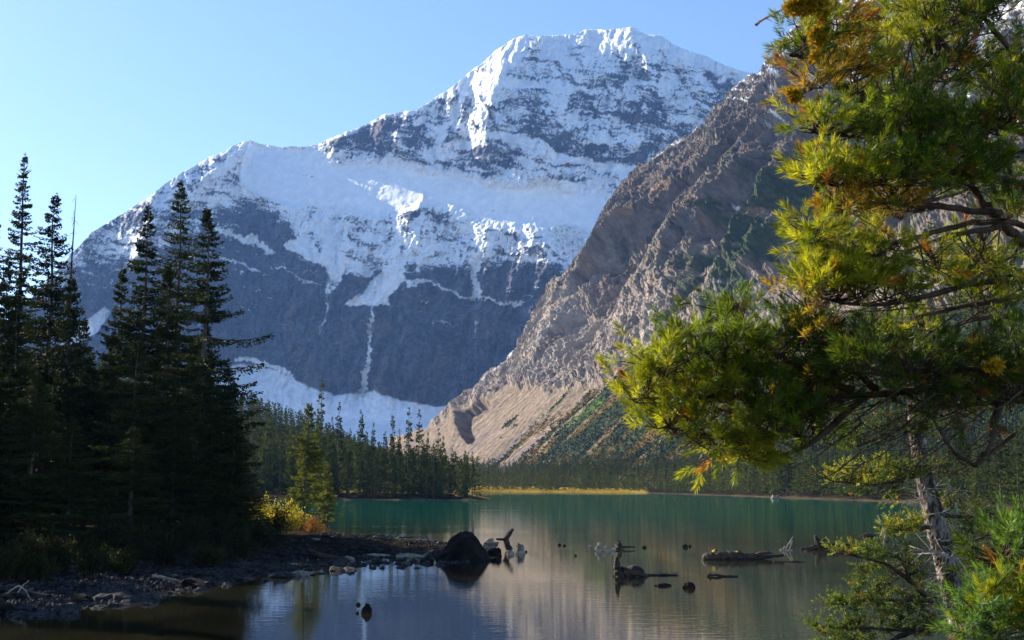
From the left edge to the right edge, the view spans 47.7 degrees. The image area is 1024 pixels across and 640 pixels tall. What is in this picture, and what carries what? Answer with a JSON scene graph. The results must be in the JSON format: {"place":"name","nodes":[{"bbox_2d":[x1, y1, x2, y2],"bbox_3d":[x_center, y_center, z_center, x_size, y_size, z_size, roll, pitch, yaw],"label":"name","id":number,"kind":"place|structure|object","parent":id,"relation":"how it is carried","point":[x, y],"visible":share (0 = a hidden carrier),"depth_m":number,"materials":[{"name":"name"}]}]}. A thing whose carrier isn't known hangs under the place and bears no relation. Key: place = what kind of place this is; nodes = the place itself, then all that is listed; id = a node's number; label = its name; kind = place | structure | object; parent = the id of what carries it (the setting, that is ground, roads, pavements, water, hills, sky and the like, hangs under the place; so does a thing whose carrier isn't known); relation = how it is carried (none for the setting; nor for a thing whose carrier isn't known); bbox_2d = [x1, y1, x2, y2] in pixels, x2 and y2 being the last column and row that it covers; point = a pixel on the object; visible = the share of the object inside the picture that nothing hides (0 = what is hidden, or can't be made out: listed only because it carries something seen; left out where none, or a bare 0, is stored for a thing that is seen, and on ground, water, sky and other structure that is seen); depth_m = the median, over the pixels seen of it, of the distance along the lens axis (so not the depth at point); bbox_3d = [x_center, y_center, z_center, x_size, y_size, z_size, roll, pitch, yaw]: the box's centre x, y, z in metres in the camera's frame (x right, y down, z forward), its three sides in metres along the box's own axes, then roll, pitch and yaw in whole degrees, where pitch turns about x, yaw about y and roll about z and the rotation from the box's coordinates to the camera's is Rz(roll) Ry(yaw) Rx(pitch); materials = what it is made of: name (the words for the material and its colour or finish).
{"place":"outdoors","nodes":[
{"label":"outdoors","id":0,"kind":"place"},
{"bbox_2d":[0,27,751,447],"bbox_3d":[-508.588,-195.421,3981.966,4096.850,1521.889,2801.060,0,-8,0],"label":"mountain","id":1,"kind":"structure","parent":0,"point":[384,269],"depth_m":3306.08,"materials":[{"name":"snow"}]},
{"bbox_2d":[0,0,798,318],"label":"sky","id":2,"kind":"structure","parent":0,"point":[107,102],"materials":[{"name":"blue"}]},
{"bbox_2d":[0,492,1023,639],"bbox_3d":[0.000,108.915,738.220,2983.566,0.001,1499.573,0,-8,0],"label":"lake water","id":3,"kind":"structure","parent":0,"point":[546,586],"depth_m":38.31,"materials":[{"name":"liquid"}]},
{"bbox_2d":[496,528,513,549],"bbox_3d":[-0.356,11.029,58.018,0.908,1.179,0.341,0,-8,0],"label":"stump","id":4,"kind":"object","parent":3,"relation":"in","point":[506,541],"visible":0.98,"depth_m":57.94,"materials":[{"name":"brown wood"}]},
{"bbox_2d":[612,555,676,576],"bbox_3d":[4.766,8.875,41.531,2.491,0.947,0.680,4,-9,-24],"label":"root snag","id":5,"kind":"object","parent":3,"relation":"in","point":[634,570],"visible":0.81,"depth_m":41.13,"materials":[{"name":"brown wood"}]},
{"bbox_2d":[701,548,783,559],"bbox_3d":[10.079,10.378,51.132,3.604,0.595,1.144,1,-8,-5],"label":"log","id":6,"kind":"object","parent":3,"relation":"in","point":[714,554],"visible":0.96,"depth_m":50.67,"materials":[{"name":"brown wood"}]},
{"bbox_2d":[800,535,889,550],"bbox_3d":[16.615,11.317,58.030,5.003,1.034,1.437,0,-8,0],"label":"log","id":7,"kind":"object","parent":3,"relation":"on","point":[817,544],"visible":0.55,"depth_m":58.43,"materials":[{"name":"brown wood"}]},
{"bbox_2d":[0,383,1023,639],"bbox_3d":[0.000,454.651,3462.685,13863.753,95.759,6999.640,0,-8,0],"label":"ground","id":8,"kind":"structure","parent":0,"point":[282,539],"depth_m":58.55,"materials":[{"name":"soil"}]},
{"bbox_2d":[0,258,24,468],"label":"spruce tree","id":9,"kind":"object","parent":8,"relation":"on","point":[9,288],"visible":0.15,"depth_m":66.82,"materials":[{"name":"green plant"}]},
{"bbox_2d":[0,536,28,582],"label":"shrub","id":10,"kind":"object","parent":8,"relation":"on","point":[12,563],"visible":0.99,"depth_m":36.48,"materials":[{"name":"green plant"}]},
{"bbox_2d":[0,153,43,346],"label":"spruce tree","id":11,"kind":"object","parent":8,"relation":"on","point":[20,257],"visible":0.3,"depth_m":71.26,"materials":[{"name":"green plant"}]},
{"bbox_2d":[0,224,43,524],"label":"spruce tree","id":12,"kind":"object","parent":8,"relation":"on","point":[2,309],"visible":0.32,"depth_m":54.35,"materials":[{"name":"green plant"}]},
{"bbox_2d":[5,540,44,574],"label":"shrub","id":13,"kind":"object","parent":8,"relation":"on","point":[30,551],"visible":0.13,"depth_m":38.95,"materials":[{"name":"green plant"}]},
{"bbox_2d":[7,590,48,599],"bbox_3d":[-13.798,7.873,33.042,0.683,0.321,1.458,-8,-19,35],"label":"stone","id":14,"kind":"object","parent":8,"relation":"on","point":[17,595],"visible":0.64,"depth_m":32.71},
{"bbox_2d":[0,343,60,536],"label":"spruce tree","id":15,"kind":"object","parent":8,"relation":"on","point":[4,405],"visible":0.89,"depth_m":48.73,"materials":[{"name":"green plant"}]},
{"bbox_2d":[10,525,50,554],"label":"shrub","id":16,"kind":"object","parent":8,"relation":"on","point":[35,541],"visible":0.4,"depth_m":41.76,"materials":[{"name":"green plant"}]},
{"bbox_2d":[0,288,61,537],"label":"spruce tree","id":17,"kind":"object","parent":8,"relation":"on","point":[12,330],"visible":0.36,"depth_m":55.25,"materials":[{"name":"green plant"}]},
{"bbox_2d":[15,552,62,582],"bbox_3d":[-15.109,7.948,36.945,1.528,1.178,1.322,0,-8,0],"label":"shrub","id":18,"kind":"object","parent":8,"relation":"on","point":[36,568],"visible":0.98,"depth_m":36.76,"materials":[{"name":"green plant"}]},
{"bbox_2d":[21,318,58,474],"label":"spruce tree","id":19,"kind":"object","parent":8,"relation":"on","point":[39,343],"visible":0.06,"depth_m":66.24,"materials":[{"name":"green plant"}]},
{"bbox_2d":[0,372,94,539],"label":"spruce tree","id":20,"kind":"object","parent":8,"relation":"on","point":[25,513],"visible":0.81,"depth_m":49.41,"materials":[{"name":"green plant"}]},
{"bbox_2d":[5,192,106,524],"bbox_3d":[-24.409,2.143,60.568,6.755,18.047,6.325,3,-9,-17],"label":"spruce tree","id":21,"kind":"object","parent":8,"relation":"on","point":[51,293],"visible":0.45,"depth_m":60.46,"materials":[{"name":"green plant"}]},
{"bbox_2d":[40,524,77,573],"bbox_3d":[-15.744,7.906,40.063,1.653,1.705,1.188,-5,-9,29],"label":"shrub","id":22,"kind":"object","parent":8,"relation":"on","point":[63,557],"visible":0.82,"depth_m":39.88,"materials":[{"name":"green plant"}]},
{"bbox_2d":[0,421,123,543],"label":"spruce tree","id":23,"kind":"object","parent":8,"relation":"on","point":[75,466],"visible":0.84,"depth_m":50.30,"materials":[{"name":"green plant"}]},
{"bbox_2d":[51,602,80,613],"bbox_3d":[-11.423,7.440,29.601,0.666,0.415,0.922,7,12,31],"label":"stone","id":24,"kind":"object","parent":8,"relation":"on","point":[70,607],"visible":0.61,"depth_m":29.48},
{"bbox_2d":[24,275,112,516],"bbox_3d":[-22.105,4.201,56.692,4.901,13.225,5.214,0,-8,0],"label":"spruce tree","id":25,"kind":"object","parent":8,"relation":"on","point":[62,399],"visible":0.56,"depth_m":56.94,"materials":[{"name":"green plant"}]},
{"bbox_2d":[47,317,99,525],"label":"spruce tree","id":26,"kind":"object","parent":8,"relation":"on","point":[86,336],"visible":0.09,"depth_m":70.41,"materials":[{"name":"green plant"}]},
{"bbox_2d":[59,528,97,561],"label":"shrub","id":27,"kind":"object","parent":8,"relation":"on","point":[76,539],"visible":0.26,"depth_m":43.45,"materials":[{"name":"green plant"}]},
{"bbox_2d":[69,593,91,602],"bbox_3d":[-11.988,7.811,32.277,0.612,0.344,0.664,5,-9,-29],"label":"stone","id":28,"kind":"object","parent":8,"relation":"on","point":[81,597],"visible":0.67,"depth_m":32.16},
{"bbox_2d":[38,359,134,532],"bbox_3d":[-21.001,6.390,57.574,5.392,8.948,4.862,0,-8,0],"label":"spruce tree","id":29,"kind":"object","parent":8,"relation":"on","point":[92,411],"visible":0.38,"depth_m":57.74,"materials":[{"name":"green plant"}]},
{"bbox_2d":[68,540,118,577],"bbox_3d":[-14.014,8.015,38.656,1.418,1.298,1.381,-7,-11,40],"label":"shrub","id":30,"kind":"object","parent":8,"relation":"on","point":[86,562],"visible":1,"depth_m":38.57,"materials":[{"name":"green plant"}]},
{"bbox_2d":[75,536,115,563],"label":"shrub","id":31,"kind":"object","parent":8,"relation":"on","point":[95,544],"visible":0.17,"depth_m":41.97,"materials":[{"name":"green plant"}]},
{"bbox_2d":[86,510,131,553],"bbox_3d":[-16.121,8.541,46.030,1.707,1.952,1.522,0,-8,0],"label":"shrub","id":32,"kind":"object","parent":8,"relation":"on","point":[104,532],"visible":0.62,"depth_m":46.13,"materials":[{"name":"green plant"}]},
{"bbox_2d":[83,365,143,517],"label":"spruce tree","id":33,"kind":"object","parent":8,"relation":"on","point":[112,383],"visible":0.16,"depth_m":63.84,"materials":[{"name":"green plant"}]},
{"bbox_2d":[90,267,146,495],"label":"spruce tree","id":34,"kind":"object","parent":8,"relation":"on","point":[110,340],"visible":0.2,"depth_m":66.42,"materials":[{"name":"green plant"}]},
{"bbox_2d":[101,540,144,573],"bbox_3d":[-13.646,8.368,40.539,1.537,1.367,1.438,0,-8,0],"label":"shrub","id":35,"kind":"object","parent":8,"relation":"on","point":[124,563],"visible":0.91,"depth_m":40.41,"materials":[{"name":"green plant"}]},
{"bbox_2d":[112,591,140,601],"bbox_3d":[-10.821,7.909,32.532,0.795,0.554,0.763,3,-9,-20],"label":"stone","id":36,"kind":"object","parent":8,"relation":"on","point":[121,596],"visible":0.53,"depth_m":32.38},
{"bbox_2d":[70,427,184,549],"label":"spruce tree","id":37,"kind":"object","parent":8,"relation":"on","point":[131,478],"visible":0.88,"depth_m":51.27,"materials":[{"name":"green plant"}]},
{"bbox_2d":[73,332,194,532],"bbox_3d":[-17.909,5.558,54.449,5.477,10.207,5.560,-4,-9,29],"label":"spruce tree","id":38,"kind":"object","parent":8,"relation":"on","point":[137,421],"visible":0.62,"depth_m":54.64,"materials":[{"name":"green plant"}]},
{"bbox_2d":[85,203,182,526],"bbox_3d":[-19.827,2.539,62.477,5.831,18.109,6.018,-7,-11,42],"label":"spruce tree","id":39,"kind":"object","parent":8,"relation":"on","point":[138,324],"visible":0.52,"depth_m":62.47,"materials":[{"name":"green plant"}]},
{"bbox_2d":[136,525,180,570],"bbox_3d":[-13.026,8.436,42.793,1.707,1.774,1.312,0,-8,0],"label":"shrub","id":40,"kind":"object","parent":8,"relation":"on","point":[167,557],"visible":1,"depth_m":42.62,"materials":[{"name":"green plant"}]},
{"bbox_2d":[120,262,202,521],"bbox_3d":[-18.013,4.097,60.028,4.425,14.453,4.049,1,-8,-10],"label":"spruce tree","id":41,"kind":"object","parent":8,"relation":"on","point":[165,335],"visible":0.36,"depth_m":60.36,"materials":[{"name":"green plant"}]},
{"bbox_2d":[114,181,220,499],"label":"spruce tree","id":42,"kind":"object","parent":8,"relation":"on","point":[176,305],"visible":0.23,"depth_m":66.93,"materials":[{"name":"green plant"}]},
{"bbox_2d":[119,390,216,535],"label":"spruce tree","id":43,"kind":"object","parent":8,"relation":"on","point":[171,455],"visible":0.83,"depth_m":54.29,"materials":[{"name":"green plant"}]},
{"bbox_2d":[182,578,210,587],"bbox_3d":[-10.030,8.508,36.870,0.988,0.462,0.780,15,-6,11],"label":"stone","id":44,"kind":"object","parent":8,"relation":"on","point":[193,582],"visible":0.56,"depth_m":36.71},
{"bbox_2d":[152,341,242,534],"bbox_3d":[-16.485,6.256,60.834,6.083,10.350,5.718,6,-10,-37],"label":"spruce tree","id":45,"kind":"object","parent":8,"relation":"on","point":[194,350],"visible":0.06,"depth_m":60.77,"materials":[{"name":"green plant"}]},
{"bbox_2d":[176,323,221,520],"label":"spruce tree","id":46,"kind":"object","parent":8,"relation":"on","point":[212,355],"visible":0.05,"depth_m":64.40,"materials":[{"name":"green plant"}]},
{"bbox_2d":[139,208,274,539],"bbox_3d":[-15.221,2.604,57.011,6.342,16.932,6.292,-3,-9,18],"label":"spruce tree","id":47,"kind":"object","parent":8,"relation":"on","point":[201,396],"visible":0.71,"depth_m":57.07,"materials":[{"name":"green plant"}]},
{"bbox_2d":[186,540,229,567],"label":"shrub","id":48,"kind":"object","parent":8,"relation":"on","point":[207,558],"visible":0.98,"depth_m":44.77,"materials":[{"name":"green plant"}]},
{"bbox_2d":[159,396,272,541],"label":"spruce tree","id":49,"kind":"object","parent":8,"relation":"on","point":[217,507],"visible":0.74,"depth_m":54.98,"materials":[{"name":"green plant"}]},
{"bbox_2d":[182,365,264,526],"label":"spruce tree","id":50,"kind":"object","parent":8,"relation":"on","point":[232,409],"visible":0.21,"depth_m":57.72,"materials":[{"name":"green plant"}]},
{"bbox_2d":[214,522,262,562],"bbox_3d":[-11.143,9.123,47.655,1.652,1.684,1.579,-5,-9,30],"label":"shrub","id":51,"kind":"object","parent":8,"relation":"on","point":[241,545],"visible":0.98,"depth_m":47.49,"materials":[{"name":"green plant"}]},
{"bbox_2d":[197,420,281,543],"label":"spruce tree","id":52,"kind":"object","parent":8,"relation":"on","point":[256,501],"visible":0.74,"depth_m":55.31,"materials":[{"name":"green plant"}]},
{"bbox_2d":[0,532,491,617],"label":"pebbles","id":53,"kind":"object","parent":8,"relation":"on","point":[148,585],"visible":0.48,"depth_m":40.67,"materials":[{"name":"stone"}]},
{"bbox_2d":[250,407,259,487],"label":"spruce tree","id":54,"kind":"object","parent":8,"relation":"on","point":[253,440],"visible":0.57,"depth_m":278.41,"materials":[{"name":"green plant"}]},
{"bbox_2d":[243,518,278,550],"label":"shrub","id":55,"kind":"object","parent":8,"relation":"on","point":[257,536],"visible":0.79,"depth_m":52.67,"materials":[{"name":"green plant"}]},
{"bbox_2d":[256,439,268,492],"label":"spruce tree","id":56,"kind":"object","parent":8,"relation":"on","point":[262,469],"visible":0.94,"depth_m":270.15,"materials":[{"name":"green plant"}]},
{"bbox_2d":[255,405,277,493],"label":"spruce tree","id":57,"kind":"object","parent":8,"relation":"on","point":[270,487],"visible":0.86,"depth_m":273.02,"materials":[{"name":"green plant"}]},
{"bbox_2d":[51,351,483,496],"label":"hill forest","id":58,"kind":"object","parent":8,"relation":"on","point":[459,467],"visible":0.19,"depth_m":439.60,"materials":[{"name":"plant"}]},
{"bbox_2d":[259,498,301,534],"bbox_3d":[-12.014,10.188,59.692,2.391,2.127,1.441,-2,-8,11],"label":"shrub","id":59,"kind":"object","parent":8,"relation":"on","point":[278,518],"visible":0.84,"depth_m":59.48,"materials":[{"name":"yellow plant"}]},
{"bbox_2d":[272,423,289,493],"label":"spruce tree","id":60,"kind":"object","parent":8,"relation":"on","point":[282,487],"visible":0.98,"depth_m":267.78,"materials":[{"name":"green plant"}]},
{"bbox_2d":[280,415,297,492],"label":"spruce tree","id":61,"kind":"object","parent":8,"relation":"on","point":[289,443],"visible":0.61,"depth_m":278.23,"materials":[{"name":"green plant"}]},
{"bbox_2d":[266,498,312,530],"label":"willow bush","id":62,"kind":"object","parent":8,"relation":"on","point":[294,511],"visible":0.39,"depth_m":68.14,"materials":[{"name":"yellow plant"}]},
{"bbox_2d":[284,443,297,488],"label":"spruce tree","id":63,"kind":"object","parent":8,"relation":"on","point":[291,470],"visible":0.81,"depth_m":266.60,"materials":[{"name":"green plant"}]},
{"bbox_2d":[278,403,329,530],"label":"spruce tree","id":64,"kind":"object","parent":8,"relation":"on","point":[309,467],"visible":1,"depth_m":77.59,"materials":[{"name":"green plant"}]},
{"bbox_2d":[305,516,328,531],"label":"willow bush","id":65,"kind":"object","parent":8,"relation":"on","point":[314,526],"visible":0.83,"depth_m":75.50,"materials":[{"name":"orange plant"}]},
{"bbox_2d":[309,380,327,487],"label":"spruce tree","id":66,"kind":"object","parent":8,"relation":"on","point":[321,427],"visible":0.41,"depth_m":284.27,"materials":[{"name":"green plant"}]},
{"bbox_2d":[306,427,330,519],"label":"spruce tree","id":67,"kind":"object","parent":8,"relation":"on","point":[315,486],"visible":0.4,"depth_m":103.54,"materials":[{"name":"green plant"}]},
{"bbox_2d":[307,548,341,557],"bbox_3d":[-8.372,10.423,51.641,1.578,0.528,0.265,0,-8,0],"label":"log","id":68,"kind":"object","parent":8,"relation":"on","point":[315,553],"visible":0.88,"depth_m":51.55,"materials":[{"name":"grey wood"}]},
{"bbox_2d":[311,462,342,527],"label":"spruce tree","id":69,"kind":"object","parent":8,"relation":"on","point":[326,506],"visible":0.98,"depth_m":89.89,"materials":[{"name":"green plant"}]},
{"bbox_2d":[321,434,337,493],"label":"spruce tree","id":70,"kind":"object","parent":8,"relation":"on","point":[329,457],"visible":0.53,"depth_m":269.98,"materials":[{"name":"green plant"}]},
{"bbox_2d":[325,417,338,494],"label":"spruce tree","id":71,"kind":"object","parent":8,"relation":"on","point":[333,446],"visible":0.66,"depth_m":273.31,"materials":[{"name":"green plant"}]},
{"bbox_2d":[322,558,349,566],"bbox_3d":[-7.021,9.758,46.250,0.903,0.530,1.407,7,2,42],"label":"stone","id":72,"kind":"object","parent":8,"relation":"on","point":[338,562],"visible":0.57,"depth_m":46.00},
{"bbox_2d":[331,402,345,491],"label":"spruce tree","id":73,"kind":"object","parent":8,"relation":"on","point":[338,434],"visible":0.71,"depth_m":288.30,"materials":[{"name":"green plant"}]},
{"bbox_2d":[340,435,354,488],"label":"spruce tree","id":74,"kind":"object","parent":8,"relation":"on","point":[345,475],"visible":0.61,"depth_m":280.22,"materials":[{"name":"green plant"}]},
{"bbox_2d":[344,428,355,496],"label":"spruce tree","id":75,"kind":"object","parent":8,"relation":"on","point":[347,490],"visible":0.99,"depth_m":267.72,"materials":[{"name":"green plant"}]},
{"bbox_2d":[355,409,365,490],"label":"spruce tree","id":76,"kind":"object","parent":8,"relation":"on","point":[361,435],"visible":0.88,"depth_m":278.56,"materials":[{"name":"green plant"}]},
{"bbox_2d":[353,451,367,496],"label":"spruce tree","id":77,"kind":"object","parent":8,"relation":"on","point":[361,484],"visible":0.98,"depth_m":272.50,"materials":[{"name":"green plant"}]},
{"bbox_2d":[360,431,372,496],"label":"spruce tree","id":78,"kind":"object","parent":8,"relation":"on","point":[368,476],"visible":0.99,"depth_m":272.70,"materials":[{"name":"green plant"}]},
{"bbox_2d":[366,423,380,494],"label":"spruce tree","id":79,"kind":"object","parent":8,"relation":"on","point":[374,448],"visible":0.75,"depth_m":282.91,"materials":[{"name":"green plant"}]},
{"bbox_2d":[369,452,382,498],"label":"spruce tree","id":80,"kind":"object","parent":8,"relation":"on","point":[376,479],"visible":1,"depth_m":270.46,"materials":[{"name":"green plant"}]},
{"bbox_2d":[376,434,389,497],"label":"spruce tree","id":81,"kind":"object","parent":8,"relation":"on","point":[381,474],"visible":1,"depth_m":269.70,"materials":[{"name":"green plant"}]},
{"bbox_2d":[386,440,397,497],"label":"spruce tree","id":82,"kind":"object","parent":8,"relation":"on","point":[390,476],"visible":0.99,"depth_m":268.54,"materials":[{"name":"green plant"}]},
{"bbox_2d":[387,416,399,487],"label":"spruce tree","id":83,"kind":"object","parent":8,"relation":"on","point":[391,441],"visible":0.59,"depth_m":276.20,"materials":[{"name":"green plant"}]},
{"bbox_2d":[388,429,404,498],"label":"spruce tree","id":84,"kind":"object","parent":8,"relation":"on","point":[397,479],"visible":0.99,"depth_m":267.52,"materials":[{"name":"green plant"}]},
{"bbox_2d":[399,407,416,492],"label":"spruce tree","id":85,"kind":"object","parent":8,"relation":"on","point":[407,455],"visible":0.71,"depth_m":280.20,"materials":[{"name":"green plant"}]},
{"bbox_2d":[413,409,425,491],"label":"spruce tree","id":86,"kind":"object","parent":8,"relation":"on","point":[419,437],"visible":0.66,"depth_m":288.52,"materials":[{"name":"green plant"}]},
{"bbox_2d":[420,433,434,496],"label":"spruce tree","id":87,"kind":"object","parent":8,"relation":"on","point":[427,446],"visible":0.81,"depth_m":271.89,"materials":[{"name":"green plant"}]},
{"bbox_2d":[427,443,438,497],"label":"spruce tree","id":88,"kind":"object","parent":8,"relation":"on","point":[432,481],"visible":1,"depth_m":267.62,"materials":[{"name":"green plant"}]},
{"bbox_2d":[433,429,447,495],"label":"spruce tree","id":89,"kind":"object","parent":8,"relation":"on","point":[438,450],"visible":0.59,"depth_m":273.97,"materials":[{"name":"green plant"}]},
{"bbox_2d":[435,436,450,496],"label":"spruce tree","id":90,"kind":"object","parent":8,"relation":"on","point":[444,480],"visible":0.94,"depth_m":269.55,"materials":[{"name":"green plant"}]},
{"bbox_2d":[443,448,459,497],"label":"spruce tree","id":91,"kind":"object","parent":8,"relation":"on","point":[451,483],"visible":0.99,"depth_m":269.33,"materials":[{"name":"green plant"}]},
{"bbox_2d":[436,531,490,561],"bbox_3d":[-2.079,9.975,50.563,2.449,1.505,2.405,0,-8,0],"label":"boulder","id":92,"kind":"object","parent":8,"relation":"on","point":[463,546],"visible":0.81,"depth_m":49.80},
{"bbox_2d":[460,455,472,497],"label":"spruce tree","id":93,"kind":"object","parent":8,"relation":"on","point":[466,494],"visible":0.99,"depth_m":268.24,"materials":[{"name":"green plant"}]},
{"bbox_2d":[474,488,632,492],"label":"sedge","id":94,"kind":"object","parent":8,"relation":"on","point":[555,490],"visible":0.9,"depth_m":590.45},
{"bbox_2d":[469,357,1023,499],"bbox_3d":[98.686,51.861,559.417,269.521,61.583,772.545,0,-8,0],"label":"shore forest","id":95,"kind":"object","parent":8,"relation":"on","point":[550,480],"visible":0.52,"depth_m":554.18,"materials":[{"name":"plant"}]},
{"bbox_2d":[780,447,793,495],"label":"spruce tree","id":96,"kind":"object","parent":8,"relation":"on","point":[788,481],"visible":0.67,"depth_m":319.13,"materials":[{"name":"green plant"}]},
{"bbox_2d":[592,0,1023,639],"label":"pine tree","id":97,"kind":"object","parent":8,"relation":"on","point":[942,138],"visible":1,"depth_m":3.29,"materials":[{"name":"plant"}]},
{"bbox_2d":[793,0,1023,639],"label":"fir tree","id":98,"kind":"object","parent":8,"relation":"on","point":[935,526],"visible":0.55,"depth_m":15.26,"materials":[{"name":"green plant"}]},
{"bbox_2d":[976,438,992,497],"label":"spruce tree","id":99,"kind":"object","parent":8,"relation":"on","point":[983,479],"visible":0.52,"depth_m":239.07,"materials":[{"name":"green plant"}]},
{"bbox_2d":[992,427,1007,501],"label":"spruce tree","id":100,"kind":"object","parent":8,"relation":"on","point":[997,474],"visible":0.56,"depth_m":178.71,"materials":[{"name":"green plant"}]},
{"bbox_2d":[1003,422,1023,503],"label":"spruce tree","id":101,"kind":"object","parent":8,"relation":"on","point":[1015,481],"visible":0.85,"depth_m":162.59,"materials":[{"name":"green plant"}]},
{"bbox_2d":[388,0,1023,489],"bbox_3d":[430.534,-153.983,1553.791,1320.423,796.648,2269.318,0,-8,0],"label":"rocky mountainside","id":102,"kind":"structure","parent":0,"point":[682,214],"depth_m":1020.18,"materials":[{"name":"stone"}]},
{"bbox_2d":[476,299,1023,483],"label":"scrub","id":103,"kind":"object","parent":102,"relation":"on","point":[650,453],"visible":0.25,"depth_m":746.92,"materials":[{"name":"plant"}]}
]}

